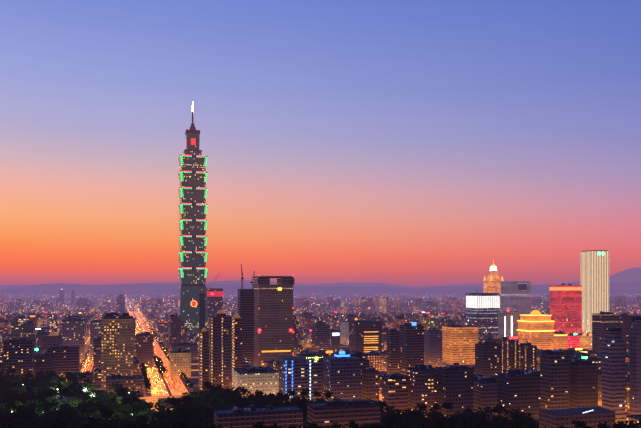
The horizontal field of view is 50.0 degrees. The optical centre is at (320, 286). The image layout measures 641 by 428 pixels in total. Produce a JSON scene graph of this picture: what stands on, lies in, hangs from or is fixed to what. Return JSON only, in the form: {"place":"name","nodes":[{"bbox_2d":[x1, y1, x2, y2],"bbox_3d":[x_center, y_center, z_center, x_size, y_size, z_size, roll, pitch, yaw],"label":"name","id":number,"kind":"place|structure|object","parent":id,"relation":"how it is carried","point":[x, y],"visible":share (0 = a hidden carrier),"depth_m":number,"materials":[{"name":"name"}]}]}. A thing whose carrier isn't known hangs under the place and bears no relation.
{"place":"outdoors","nodes":[
{"label":"outdoors","id":0,"kind":"place"},
{"bbox_2d":[0,267,640,295],"bbox_3d":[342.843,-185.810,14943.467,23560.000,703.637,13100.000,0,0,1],"label":"hills","id":1,"kind":"structure","parent":0,"point":[627,282],"depth_m":13682.63,"materials":[{"name":"purple"}]},
{"bbox_2d":[0,0,640,286],"label":"sky","id":2,"kind":"structure","parent":0,"point":[412,143],"materials":[{"name":"blue"}]},
{"bbox_2d":[69,296,628,418],"bbox_3d":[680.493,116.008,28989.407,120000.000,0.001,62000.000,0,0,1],"label":"ground","id":3,"kind":"structure","parent":0,"point":[193,378],"depth_m":921.01,"materials":[{"name":"asphalt"}]},
{"bbox_2d":[80,311,193,396],"bbox_3d":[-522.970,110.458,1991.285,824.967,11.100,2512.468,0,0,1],"label":"avenue","id":4,"kind":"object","parent":3,"relation":"on","point":[167,385],"visible":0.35,"depth_m":898.88,"materials":[{"name":"asphalt"}]},
{"bbox_2d":[162,102,207,343],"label":"skyscraper","id":5,"kind":"structure","parent":3,"relation":"on","point":[192,207],"depth_m":1442.97,"materials":[{"name":"grey glass"}]},
{"bbox_2d":[0,250,640,427],"bbox_3d":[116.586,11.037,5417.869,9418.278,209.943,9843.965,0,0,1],"label":"city","id":6,"kind":"object","parent":3,"relation":"on","point":[263,333],"visible":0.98,"depth_m":906.25,"materials":[{"name":"multicoloured"}]},
{"bbox_2d":[0,327,640,427],"bbox_3d":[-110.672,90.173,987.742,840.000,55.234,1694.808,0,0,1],"label":"trees","id":7,"kind":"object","parent":3,"relation":"on","point":[51,399],"visible":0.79,"depth_m":571.38,"materials":[{"name":"green plant"}]},
{"bbox_2d":[1,291,639,402],"bbox_3d":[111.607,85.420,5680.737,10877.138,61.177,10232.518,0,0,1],"label":"city lights","id":8,"kind":"object","parent":3,"relation":"on","point":[139,312],"visible":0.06,"depth_m":2891.96,"materials":[{"name":"orange"}]}
]}

